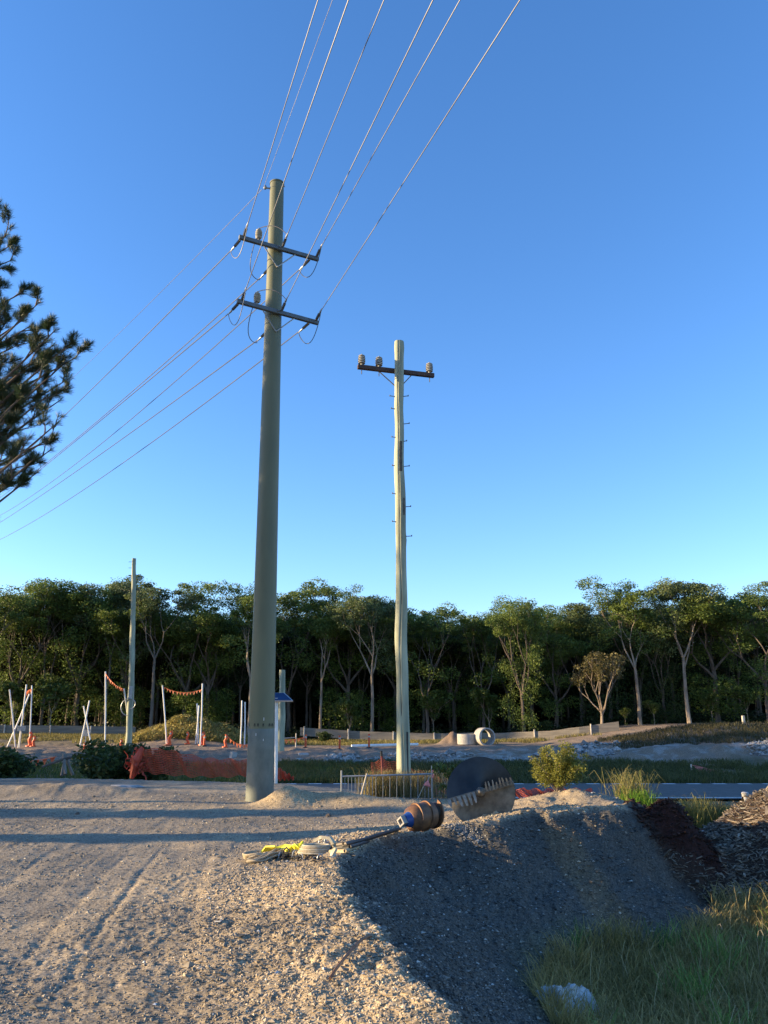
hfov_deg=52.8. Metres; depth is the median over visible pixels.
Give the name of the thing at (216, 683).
broad tree
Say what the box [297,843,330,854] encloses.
strap coil
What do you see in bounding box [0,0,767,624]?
sky
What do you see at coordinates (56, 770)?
roadside grass
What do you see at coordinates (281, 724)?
timber stub
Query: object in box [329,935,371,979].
rusty bar
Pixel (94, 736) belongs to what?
site weeds
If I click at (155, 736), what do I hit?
mound grass
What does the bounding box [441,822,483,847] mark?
spilled grit
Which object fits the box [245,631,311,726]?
broad tree
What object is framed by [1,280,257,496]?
overhead wire
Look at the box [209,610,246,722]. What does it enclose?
gum tree
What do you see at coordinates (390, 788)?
dry grass
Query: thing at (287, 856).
chain
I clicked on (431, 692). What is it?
broad tree
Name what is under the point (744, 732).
bank grass
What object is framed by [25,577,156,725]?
broad tree
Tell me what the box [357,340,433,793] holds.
timber pole
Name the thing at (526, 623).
broad tree
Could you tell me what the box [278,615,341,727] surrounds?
broad tree
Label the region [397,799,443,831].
auger
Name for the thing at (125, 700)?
white pipe
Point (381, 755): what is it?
star picket
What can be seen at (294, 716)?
broad tree
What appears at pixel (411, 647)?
broad tree
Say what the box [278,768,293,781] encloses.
orange sheet
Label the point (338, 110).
overhead wire
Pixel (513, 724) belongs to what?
broad tree
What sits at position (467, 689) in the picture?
broad tree
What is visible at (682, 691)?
broad tree
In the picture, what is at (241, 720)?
white pipe
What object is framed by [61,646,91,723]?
broad tree
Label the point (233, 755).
debris slab
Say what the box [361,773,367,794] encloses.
leaning stake
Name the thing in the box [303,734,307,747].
safety bollard
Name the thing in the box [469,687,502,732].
sapling
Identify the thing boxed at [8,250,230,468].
overhead wire
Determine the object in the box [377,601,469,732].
gum tree
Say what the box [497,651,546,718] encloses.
broad tree
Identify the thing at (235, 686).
broad tree
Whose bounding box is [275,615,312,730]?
broad tree
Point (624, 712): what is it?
sapling
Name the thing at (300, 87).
overhead wire
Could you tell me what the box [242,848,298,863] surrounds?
rope hank
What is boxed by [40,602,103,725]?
broad tree
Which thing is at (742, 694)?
sapling
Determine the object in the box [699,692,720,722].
sapling
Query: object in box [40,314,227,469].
overhead wire
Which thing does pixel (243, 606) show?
gum tree
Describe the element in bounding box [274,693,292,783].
solar panel post
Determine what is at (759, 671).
broad tree
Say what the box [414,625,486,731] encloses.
broad tree
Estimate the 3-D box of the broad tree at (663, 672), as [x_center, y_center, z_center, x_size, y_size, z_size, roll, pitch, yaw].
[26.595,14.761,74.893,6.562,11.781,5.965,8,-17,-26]
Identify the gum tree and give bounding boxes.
[3,577,95,724]
[73,581,148,725]
[108,574,205,726]
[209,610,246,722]
[212,579,293,734]
[235,576,337,734]
[294,584,362,738]
[320,593,395,731]
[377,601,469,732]
[379,610,433,674]
[395,618,457,732]
[450,611,535,732]
[456,628,538,731]
[480,625,564,730]
[527,613,603,725]
[549,602,610,725]
[575,575,675,724]
[589,613,650,713]
[605,609,670,715]
[643,576,731,723]
[709,591,750,715]
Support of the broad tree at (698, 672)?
on the ground at (15, 790)
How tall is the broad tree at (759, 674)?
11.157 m
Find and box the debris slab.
[229,752,237,757]
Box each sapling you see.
[0,680,32,724]
[34,676,76,725]
[333,698,362,730]
[417,689,453,732]
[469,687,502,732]
[619,708,631,724]
[641,699,660,724]
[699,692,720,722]
[728,687,757,721]
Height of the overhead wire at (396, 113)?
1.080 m
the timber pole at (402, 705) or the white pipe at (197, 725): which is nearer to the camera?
the timber pole at (402, 705)
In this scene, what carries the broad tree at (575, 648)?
on the ground at (15, 790)
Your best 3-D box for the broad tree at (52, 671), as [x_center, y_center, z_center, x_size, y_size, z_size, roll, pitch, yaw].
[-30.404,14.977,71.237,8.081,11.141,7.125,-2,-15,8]
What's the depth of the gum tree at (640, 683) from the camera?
67.08 m
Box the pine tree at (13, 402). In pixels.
[0,199,95,517]
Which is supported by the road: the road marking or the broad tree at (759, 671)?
the road marking
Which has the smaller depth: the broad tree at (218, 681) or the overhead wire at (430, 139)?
the overhead wire at (430, 139)
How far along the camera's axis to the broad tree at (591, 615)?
73.56 m
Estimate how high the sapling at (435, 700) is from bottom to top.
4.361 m
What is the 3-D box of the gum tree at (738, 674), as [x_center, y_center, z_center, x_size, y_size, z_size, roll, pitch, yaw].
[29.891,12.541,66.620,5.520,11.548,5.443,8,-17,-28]
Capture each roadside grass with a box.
[22,759,365,782]
[278,754,767,782]
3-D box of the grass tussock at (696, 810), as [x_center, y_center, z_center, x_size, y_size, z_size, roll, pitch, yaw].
[5.713,5.588,14.461,1.418,1.001,1.510,7,-17,-24]
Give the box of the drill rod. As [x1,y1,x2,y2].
[330,827,401,846]
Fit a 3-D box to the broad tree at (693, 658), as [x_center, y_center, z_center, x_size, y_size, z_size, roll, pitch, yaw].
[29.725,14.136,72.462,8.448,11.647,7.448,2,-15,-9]
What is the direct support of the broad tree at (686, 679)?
on the ground at (15, 790)
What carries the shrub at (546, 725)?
on the ground at (15, 790)
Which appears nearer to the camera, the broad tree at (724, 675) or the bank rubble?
the bank rubble
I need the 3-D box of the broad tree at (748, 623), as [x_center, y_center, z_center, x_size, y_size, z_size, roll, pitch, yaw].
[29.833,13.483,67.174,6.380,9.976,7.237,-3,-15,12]
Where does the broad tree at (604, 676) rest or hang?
on the ground at (15, 790)
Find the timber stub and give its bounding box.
[278,670,285,751]
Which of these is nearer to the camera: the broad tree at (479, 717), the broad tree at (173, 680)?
the broad tree at (479, 717)
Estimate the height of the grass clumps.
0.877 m
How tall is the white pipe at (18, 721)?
3.294 m
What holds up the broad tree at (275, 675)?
on the ground at (15, 790)
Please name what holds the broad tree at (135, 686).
on the ground at (15, 790)
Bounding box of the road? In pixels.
[278,783,767,798]
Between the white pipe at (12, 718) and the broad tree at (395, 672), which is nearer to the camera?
the white pipe at (12, 718)
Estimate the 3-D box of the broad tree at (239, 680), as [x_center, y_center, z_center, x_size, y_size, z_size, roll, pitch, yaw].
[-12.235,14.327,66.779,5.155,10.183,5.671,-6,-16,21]
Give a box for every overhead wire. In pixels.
[1,270,298,514]
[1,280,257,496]
[1,340,256,521]
[5,332,297,536]
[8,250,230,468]
[21,196,255,424]
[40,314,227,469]
[245,0,348,289]
[247,0,317,224]
[264,0,332,185]
[286,0,432,299]
[287,0,383,234]
[321,0,459,245]
[321,0,519,310]
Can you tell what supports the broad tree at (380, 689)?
on the ground at (15, 790)
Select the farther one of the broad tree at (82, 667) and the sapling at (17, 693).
the broad tree at (82, 667)
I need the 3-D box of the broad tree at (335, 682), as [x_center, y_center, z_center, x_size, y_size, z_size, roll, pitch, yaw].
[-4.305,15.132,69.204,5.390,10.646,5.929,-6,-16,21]
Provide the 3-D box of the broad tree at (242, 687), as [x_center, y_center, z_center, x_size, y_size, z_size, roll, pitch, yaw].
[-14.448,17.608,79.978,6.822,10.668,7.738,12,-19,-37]
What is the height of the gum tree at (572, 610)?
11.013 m
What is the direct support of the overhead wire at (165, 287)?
attached to the steel pole at (260, 763)
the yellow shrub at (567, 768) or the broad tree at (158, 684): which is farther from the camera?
the broad tree at (158, 684)
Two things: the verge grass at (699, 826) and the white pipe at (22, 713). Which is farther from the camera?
the white pipe at (22, 713)
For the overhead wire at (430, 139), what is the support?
attached to the steel pole at (260, 763)
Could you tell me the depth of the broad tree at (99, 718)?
77.69 m
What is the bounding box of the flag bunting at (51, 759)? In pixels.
[29,756,56,765]
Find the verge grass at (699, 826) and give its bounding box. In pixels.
[647,799,733,827]
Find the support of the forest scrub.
on the ground at (15, 790)
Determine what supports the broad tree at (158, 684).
on the ground at (15, 790)
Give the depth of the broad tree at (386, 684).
76.41 m
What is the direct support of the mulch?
on the ground at (15, 790)
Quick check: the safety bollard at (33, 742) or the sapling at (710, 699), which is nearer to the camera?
the safety bollard at (33, 742)
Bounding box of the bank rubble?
[323,737,767,761]
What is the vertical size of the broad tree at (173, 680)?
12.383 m
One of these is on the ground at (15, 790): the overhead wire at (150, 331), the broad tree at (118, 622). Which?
the broad tree at (118, 622)
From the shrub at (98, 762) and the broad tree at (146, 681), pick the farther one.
the broad tree at (146, 681)
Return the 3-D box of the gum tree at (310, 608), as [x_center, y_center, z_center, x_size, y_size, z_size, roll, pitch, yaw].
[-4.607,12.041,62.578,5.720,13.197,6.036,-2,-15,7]
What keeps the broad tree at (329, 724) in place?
on the ground at (15, 790)
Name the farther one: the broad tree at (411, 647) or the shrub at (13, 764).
the broad tree at (411, 647)
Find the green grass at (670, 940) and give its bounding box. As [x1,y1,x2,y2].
[547,912,689,960]
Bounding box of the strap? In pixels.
[329,844,366,852]
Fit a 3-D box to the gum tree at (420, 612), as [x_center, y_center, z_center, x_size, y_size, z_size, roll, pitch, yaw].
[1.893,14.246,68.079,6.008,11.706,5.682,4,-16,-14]
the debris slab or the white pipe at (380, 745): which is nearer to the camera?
the debris slab
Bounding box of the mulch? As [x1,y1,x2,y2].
[623,786,767,905]
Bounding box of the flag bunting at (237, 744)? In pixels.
[227,737,241,747]
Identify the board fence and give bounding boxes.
[0,725,135,734]
[300,721,618,740]
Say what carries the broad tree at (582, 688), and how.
on the ground at (15, 790)
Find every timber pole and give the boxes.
[121,558,138,745]
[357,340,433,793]
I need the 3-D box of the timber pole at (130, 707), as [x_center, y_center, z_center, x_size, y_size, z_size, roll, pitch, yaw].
[-15.011,8.332,45.863,1.190,11.382,0.473,0,-15,0]
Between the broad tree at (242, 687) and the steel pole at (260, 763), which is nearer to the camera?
the steel pole at (260, 763)
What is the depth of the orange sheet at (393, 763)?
18.66 m
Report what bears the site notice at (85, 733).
on the ground at (15, 790)
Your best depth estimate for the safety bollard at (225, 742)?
45.96 m
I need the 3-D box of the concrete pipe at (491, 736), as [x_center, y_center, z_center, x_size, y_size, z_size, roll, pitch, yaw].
[6.235,13.959,48.023,1.100,1.100,0.800,5,-16,-18]
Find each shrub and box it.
[0,746,42,777]
[70,738,151,779]
[119,743,188,780]
[316,731,333,741]
[528,740,591,791]
[530,720,552,730]
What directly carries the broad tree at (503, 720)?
on the ground at (15, 790)
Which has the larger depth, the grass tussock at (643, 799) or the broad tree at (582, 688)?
the broad tree at (582, 688)
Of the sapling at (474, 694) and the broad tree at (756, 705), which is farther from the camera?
the broad tree at (756, 705)
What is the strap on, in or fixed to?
on the ground at (15, 790)
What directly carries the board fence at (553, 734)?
on the ground at (15, 790)
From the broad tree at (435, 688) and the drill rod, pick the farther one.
the broad tree at (435, 688)
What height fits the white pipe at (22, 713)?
3.842 m
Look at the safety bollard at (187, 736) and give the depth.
47.25 m
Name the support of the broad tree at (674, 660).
on the ground at (15, 790)
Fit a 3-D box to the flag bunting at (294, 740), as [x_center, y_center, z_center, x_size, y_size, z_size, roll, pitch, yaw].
[-5.314,13.313,45.057,1.498,0.422,0.062,-1,-15,4]
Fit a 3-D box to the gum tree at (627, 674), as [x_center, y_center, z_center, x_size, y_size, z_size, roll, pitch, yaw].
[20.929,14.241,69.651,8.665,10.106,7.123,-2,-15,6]
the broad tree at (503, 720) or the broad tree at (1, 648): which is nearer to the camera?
the broad tree at (1, 648)
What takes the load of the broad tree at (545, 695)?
on the ground at (15, 790)
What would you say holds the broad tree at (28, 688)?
on the ground at (15, 790)
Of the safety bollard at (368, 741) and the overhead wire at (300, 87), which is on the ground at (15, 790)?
the safety bollard at (368, 741)
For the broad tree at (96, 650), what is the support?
on the ground at (15, 790)
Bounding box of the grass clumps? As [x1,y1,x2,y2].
[571,884,767,1023]
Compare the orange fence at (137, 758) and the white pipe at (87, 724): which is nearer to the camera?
the orange fence at (137, 758)
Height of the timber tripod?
0.842 m
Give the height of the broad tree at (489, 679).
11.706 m
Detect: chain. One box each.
[280,854,301,860]
[304,855,323,861]
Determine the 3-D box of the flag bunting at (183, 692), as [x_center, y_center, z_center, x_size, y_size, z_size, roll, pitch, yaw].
[-12.539,11.111,48.019,2.663,0.606,0.097,-3,-15,11]
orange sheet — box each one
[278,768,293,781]
[371,759,446,792]
[515,788,592,798]
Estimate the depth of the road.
27.12 m
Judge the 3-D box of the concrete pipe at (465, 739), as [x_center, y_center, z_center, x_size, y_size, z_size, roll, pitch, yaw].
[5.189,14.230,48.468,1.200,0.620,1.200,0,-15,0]
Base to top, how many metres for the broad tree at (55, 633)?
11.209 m
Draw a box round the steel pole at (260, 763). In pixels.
[228,179,321,801]
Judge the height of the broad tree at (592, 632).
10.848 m
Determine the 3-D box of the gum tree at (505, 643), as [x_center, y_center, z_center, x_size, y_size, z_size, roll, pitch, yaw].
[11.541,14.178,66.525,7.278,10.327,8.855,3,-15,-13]
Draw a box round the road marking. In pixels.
[287,783,767,797]
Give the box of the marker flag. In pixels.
[418,774,431,797]
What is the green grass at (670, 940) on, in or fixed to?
on the ground at (15, 790)
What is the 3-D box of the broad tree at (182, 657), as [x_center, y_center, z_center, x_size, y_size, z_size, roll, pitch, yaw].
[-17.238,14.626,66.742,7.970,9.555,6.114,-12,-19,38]
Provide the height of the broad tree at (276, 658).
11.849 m
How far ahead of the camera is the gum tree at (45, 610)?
64.62 m
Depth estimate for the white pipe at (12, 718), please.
48.62 m
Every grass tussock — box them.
[593,764,663,802]
[609,786,661,807]
[662,792,721,828]
[686,796,730,821]
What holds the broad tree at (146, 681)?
on the ground at (15, 790)
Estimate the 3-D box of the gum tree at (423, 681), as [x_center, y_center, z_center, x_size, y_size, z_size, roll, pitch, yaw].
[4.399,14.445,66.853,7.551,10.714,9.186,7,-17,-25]
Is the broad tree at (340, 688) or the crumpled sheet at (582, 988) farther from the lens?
the broad tree at (340, 688)
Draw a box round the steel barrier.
[341,765,432,799]
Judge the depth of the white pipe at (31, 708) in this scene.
48.90 m
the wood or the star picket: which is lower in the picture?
the star picket
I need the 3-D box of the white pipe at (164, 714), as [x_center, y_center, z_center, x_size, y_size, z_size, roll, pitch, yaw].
[-13.582,12.577,47.876,0.604,3.604,0.086,0,-15,0]
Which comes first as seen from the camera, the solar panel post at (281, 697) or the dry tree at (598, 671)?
the solar panel post at (281, 697)
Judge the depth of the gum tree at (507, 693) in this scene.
68.27 m
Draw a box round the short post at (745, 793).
[741,792,748,800]
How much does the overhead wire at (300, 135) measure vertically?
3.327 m
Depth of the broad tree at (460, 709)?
66.41 m
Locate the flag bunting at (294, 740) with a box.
[285,737,304,743]
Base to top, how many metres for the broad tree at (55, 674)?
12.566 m
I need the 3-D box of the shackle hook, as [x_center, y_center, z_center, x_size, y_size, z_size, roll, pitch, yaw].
[-0.606,3.440,7.951,0.263,0.211,0.120,-3,-15,11]
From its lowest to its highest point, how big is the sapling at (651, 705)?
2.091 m
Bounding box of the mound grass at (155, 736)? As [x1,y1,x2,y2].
[124,713,247,741]
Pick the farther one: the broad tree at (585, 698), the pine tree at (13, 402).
the broad tree at (585, 698)
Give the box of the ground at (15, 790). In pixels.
[0,721,767,1023]
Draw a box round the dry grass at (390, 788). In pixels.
[352,767,449,797]
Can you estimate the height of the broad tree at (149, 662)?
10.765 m
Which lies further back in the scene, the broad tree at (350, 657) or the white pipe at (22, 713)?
the broad tree at (350, 657)
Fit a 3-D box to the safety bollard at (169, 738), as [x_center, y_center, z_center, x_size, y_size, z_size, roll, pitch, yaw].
[-13.170,13.845,47.328,0.434,0.919,0.434,-15,-21,43]
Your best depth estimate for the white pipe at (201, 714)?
47.43 m
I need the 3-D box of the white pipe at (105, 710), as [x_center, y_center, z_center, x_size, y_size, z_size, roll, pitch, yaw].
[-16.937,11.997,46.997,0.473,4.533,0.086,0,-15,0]
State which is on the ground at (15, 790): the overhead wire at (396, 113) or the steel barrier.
the steel barrier
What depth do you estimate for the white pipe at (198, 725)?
47.73 m
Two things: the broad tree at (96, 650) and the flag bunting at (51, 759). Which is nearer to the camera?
the flag bunting at (51, 759)
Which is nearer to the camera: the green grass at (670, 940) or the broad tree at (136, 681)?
the green grass at (670, 940)
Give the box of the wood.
[0,648,766,732]
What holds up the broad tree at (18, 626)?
on the ground at (15, 790)
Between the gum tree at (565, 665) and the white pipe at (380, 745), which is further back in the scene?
the gum tree at (565, 665)
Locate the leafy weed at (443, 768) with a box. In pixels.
[431,762,456,789]
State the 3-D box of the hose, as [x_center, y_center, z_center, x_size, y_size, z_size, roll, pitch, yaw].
[-0.355,4.006,9.429,0.381,0.192,2.004,-3,-15,10]
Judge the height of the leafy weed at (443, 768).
0.809 m
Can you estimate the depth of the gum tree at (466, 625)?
61.24 m
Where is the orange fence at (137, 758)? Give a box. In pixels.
[124,746,246,779]
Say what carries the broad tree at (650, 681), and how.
on the ground at (15, 790)
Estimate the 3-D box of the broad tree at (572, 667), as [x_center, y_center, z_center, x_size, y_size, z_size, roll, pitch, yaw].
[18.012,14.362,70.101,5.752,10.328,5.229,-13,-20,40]
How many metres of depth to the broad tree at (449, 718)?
73.91 m
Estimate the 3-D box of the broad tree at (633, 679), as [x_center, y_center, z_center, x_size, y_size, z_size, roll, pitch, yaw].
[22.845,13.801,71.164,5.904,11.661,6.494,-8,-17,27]
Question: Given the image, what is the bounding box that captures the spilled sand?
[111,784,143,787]
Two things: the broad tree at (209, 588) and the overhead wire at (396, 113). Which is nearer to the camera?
the overhead wire at (396, 113)
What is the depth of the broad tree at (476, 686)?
77.08 m
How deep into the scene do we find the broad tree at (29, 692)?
78.84 m
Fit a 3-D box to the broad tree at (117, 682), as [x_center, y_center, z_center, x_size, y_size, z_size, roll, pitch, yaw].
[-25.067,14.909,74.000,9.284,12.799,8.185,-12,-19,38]
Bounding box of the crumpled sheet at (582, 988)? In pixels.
[535,983,602,1023]
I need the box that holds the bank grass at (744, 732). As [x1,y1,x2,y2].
[597,720,767,748]
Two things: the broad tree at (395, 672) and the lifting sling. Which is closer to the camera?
the lifting sling
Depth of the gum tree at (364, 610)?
60.72 m
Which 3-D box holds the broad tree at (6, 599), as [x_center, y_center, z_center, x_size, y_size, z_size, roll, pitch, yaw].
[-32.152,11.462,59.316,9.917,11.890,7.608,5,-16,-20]
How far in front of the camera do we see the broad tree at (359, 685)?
67.47 m
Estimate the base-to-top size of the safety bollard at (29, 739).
0.936 m
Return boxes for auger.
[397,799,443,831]
[447,757,515,821]
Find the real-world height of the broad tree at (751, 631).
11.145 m
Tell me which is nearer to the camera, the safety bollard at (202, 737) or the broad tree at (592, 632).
the safety bollard at (202, 737)
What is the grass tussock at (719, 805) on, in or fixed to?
on the ground at (15, 790)
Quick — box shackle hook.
[313,836,336,857]
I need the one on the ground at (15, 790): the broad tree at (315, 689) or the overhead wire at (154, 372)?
the broad tree at (315, 689)
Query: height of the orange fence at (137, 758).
0.958 m
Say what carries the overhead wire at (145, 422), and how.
attached to the steel pole at (260, 763)
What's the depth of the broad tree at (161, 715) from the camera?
71.46 m
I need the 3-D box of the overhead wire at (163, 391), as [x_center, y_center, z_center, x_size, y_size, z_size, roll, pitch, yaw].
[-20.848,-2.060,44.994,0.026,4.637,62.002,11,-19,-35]
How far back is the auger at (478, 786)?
11.75 m
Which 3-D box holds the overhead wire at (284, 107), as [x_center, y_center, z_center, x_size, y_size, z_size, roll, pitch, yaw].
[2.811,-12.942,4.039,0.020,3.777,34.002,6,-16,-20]
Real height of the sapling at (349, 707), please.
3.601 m
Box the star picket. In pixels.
[380,751,383,776]
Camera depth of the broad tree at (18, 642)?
68.80 m
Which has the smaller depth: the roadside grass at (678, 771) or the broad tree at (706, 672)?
the roadside grass at (678, 771)
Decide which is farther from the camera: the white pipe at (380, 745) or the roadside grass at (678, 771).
the white pipe at (380, 745)
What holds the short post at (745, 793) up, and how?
on the ground at (15, 790)
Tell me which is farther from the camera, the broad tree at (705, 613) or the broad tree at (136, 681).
the broad tree at (136, 681)
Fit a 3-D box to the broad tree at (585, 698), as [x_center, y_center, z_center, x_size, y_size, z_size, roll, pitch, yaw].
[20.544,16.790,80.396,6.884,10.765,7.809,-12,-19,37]
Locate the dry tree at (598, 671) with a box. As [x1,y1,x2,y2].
[570,651,628,723]
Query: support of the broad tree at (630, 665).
on the ground at (15, 790)
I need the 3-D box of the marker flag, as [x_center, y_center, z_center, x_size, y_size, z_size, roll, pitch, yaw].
[0.863,5.906,16.564,0.393,0.633,0.111,-4,-16,14]
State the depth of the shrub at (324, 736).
54.55 m
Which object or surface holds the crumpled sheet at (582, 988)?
on the ground at (15, 790)
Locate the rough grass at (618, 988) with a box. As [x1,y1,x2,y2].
[503,876,767,1023]
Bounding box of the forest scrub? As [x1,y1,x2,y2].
[0,705,766,739]
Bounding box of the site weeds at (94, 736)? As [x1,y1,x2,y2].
[0,721,601,745]
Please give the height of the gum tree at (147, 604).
12.413 m
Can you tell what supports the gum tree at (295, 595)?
on the ground at (15, 790)
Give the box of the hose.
[330,839,372,849]
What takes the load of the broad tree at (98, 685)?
on the ground at (15, 790)
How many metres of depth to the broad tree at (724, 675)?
74.94 m
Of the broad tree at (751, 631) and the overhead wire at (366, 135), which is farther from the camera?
the broad tree at (751, 631)
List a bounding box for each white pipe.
[7,694,29,746]
[9,689,15,746]
[18,684,26,747]
[29,685,32,733]
[79,700,89,744]
[83,706,90,743]
[104,671,105,741]
[123,689,126,711]
[162,685,166,743]
[195,705,199,743]
[196,703,198,743]
[200,683,202,745]
[240,700,242,743]
[244,702,245,744]
[351,743,418,746]
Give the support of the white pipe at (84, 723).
on the ground at (15, 790)
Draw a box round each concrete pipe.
[457,734,475,744]
[474,728,494,744]
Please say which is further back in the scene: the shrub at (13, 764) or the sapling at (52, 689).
the sapling at (52, 689)
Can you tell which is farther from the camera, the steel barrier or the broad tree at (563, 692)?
the broad tree at (563, 692)
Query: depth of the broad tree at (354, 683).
72.08 m
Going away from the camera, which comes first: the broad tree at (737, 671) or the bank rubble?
the bank rubble
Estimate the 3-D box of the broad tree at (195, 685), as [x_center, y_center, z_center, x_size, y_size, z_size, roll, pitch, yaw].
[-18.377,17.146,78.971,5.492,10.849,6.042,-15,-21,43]
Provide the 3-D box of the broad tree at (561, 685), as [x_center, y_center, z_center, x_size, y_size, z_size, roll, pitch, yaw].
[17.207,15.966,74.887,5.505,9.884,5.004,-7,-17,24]
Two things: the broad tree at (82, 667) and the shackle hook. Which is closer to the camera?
the shackle hook
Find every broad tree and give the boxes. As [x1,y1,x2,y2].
[0,579,91,724]
[0,584,38,660]
[0,620,15,694]
[0,623,38,724]
[1,632,42,724]
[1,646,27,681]
[12,613,93,724]
[12,641,38,720]
[16,630,81,724]
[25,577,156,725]
[31,646,74,721]
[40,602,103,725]
[55,639,102,698]
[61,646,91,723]
[71,616,145,725]
[75,636,120,724]
[86,608,178,726]
[88,653,120,722]
[89,647,147,725]
[97,617,166,726]
[102,655,156,695]
[123,581,247,715]
[125,643,168,726]
[126,625,179,724]
[134,610,191,725]
[136,615,193,723]
[143,625,217,721]
[147,614,197,711]
[153,603,250,722]
[164,614,206,710]
[170,617,252,724]
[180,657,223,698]
[186,652,233,716]
[211,636,251,725]
[215,619,252,728]
[221,649,248,723]
[236,615,295,705]
[244,616,299,698]
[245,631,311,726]
[275,612,319,732]
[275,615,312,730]
[276,608,339,727]
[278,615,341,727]
[282,599,418,739]
[297,616,336,724]
[303,619,356,727]
[305,636,361,729]
[317,656,361,729]
[323,623,378,727]
[323,627,391,730]
[347,618,430,731]
[352,649,395,731]
[355,652,394,728]
[376,650,424,707]
[409,619,455,732]
[412,658,453,728]
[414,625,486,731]
[419,614,484,732]
[421,655,464,731]
[437,636,521,730]
[446,650,489,728]
[461,663,501,728]
[463,612,513,725]
[478,595,553,731]
[479,628,537,729]
[490,653,521,729]
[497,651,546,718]
[498,604,612,729]
[511,648,552,717]
[534,646,577,720]
[534,647,558,722]
[545,658,582,719]
[550,646,603,717]
[554,644,600,716]
[558,591,655,722]
[569,608,632,709]
[572,661,614,719]
[590,647,625,710]
[591,603,651,707]
[594,602,658,717]
[615,610,693,723]
[628,653,678,699]
[629,587,767,722]
[637,639,681,707]
[640,609,699,715]
[650,603,699,712]
[665,602,720,712]
[669,645,708,714]
[671,612,736,715]
[686,636,723,712]
[694,635,751,716]
[696,580,767,721]
[699,618,762,715]
[700,643,753,714]
[729,642,767,714]
[732,606,767,718]
[732,607,767,714]
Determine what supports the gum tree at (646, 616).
on the ground at (15, 790)
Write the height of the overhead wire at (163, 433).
4.170 m
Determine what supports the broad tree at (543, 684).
on the ground at (15, 790)
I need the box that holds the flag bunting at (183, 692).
[163,687,201,694]
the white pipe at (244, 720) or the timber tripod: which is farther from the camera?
the white pipe at (244, 720)
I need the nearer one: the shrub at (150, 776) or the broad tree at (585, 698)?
the shrub at (150, 776)
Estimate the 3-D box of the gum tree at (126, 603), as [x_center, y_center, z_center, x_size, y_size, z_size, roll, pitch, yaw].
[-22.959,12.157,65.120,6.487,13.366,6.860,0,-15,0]
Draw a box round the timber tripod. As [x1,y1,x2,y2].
[42,753,73,776]
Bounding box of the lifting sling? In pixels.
[261,841,303,852]
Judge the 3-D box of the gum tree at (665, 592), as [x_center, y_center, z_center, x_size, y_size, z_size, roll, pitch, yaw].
[23.534,10.639,59.188,6.582,11.469,5.443,-5,-16,17]
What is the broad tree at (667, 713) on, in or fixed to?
on the ground at (15, 790)
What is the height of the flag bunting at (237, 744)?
0.815 m
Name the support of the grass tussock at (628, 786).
on the ground at (15, 790)
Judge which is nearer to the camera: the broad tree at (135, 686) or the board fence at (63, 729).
the board fence at (63, 729)
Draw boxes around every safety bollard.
[25,732,32,746]
[30,736,35,746]
[165,731,172,745]
[184,732,189,743]
[198,732,205,744]
[222,734,227,747]
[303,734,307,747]
[366,734,371,747]
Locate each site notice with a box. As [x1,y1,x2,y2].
[17,726,25,747]
[83,730,88,742]
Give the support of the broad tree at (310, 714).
on the ground at (15, 790)
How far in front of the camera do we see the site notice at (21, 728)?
47.45 m
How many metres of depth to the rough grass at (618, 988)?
8.30 m

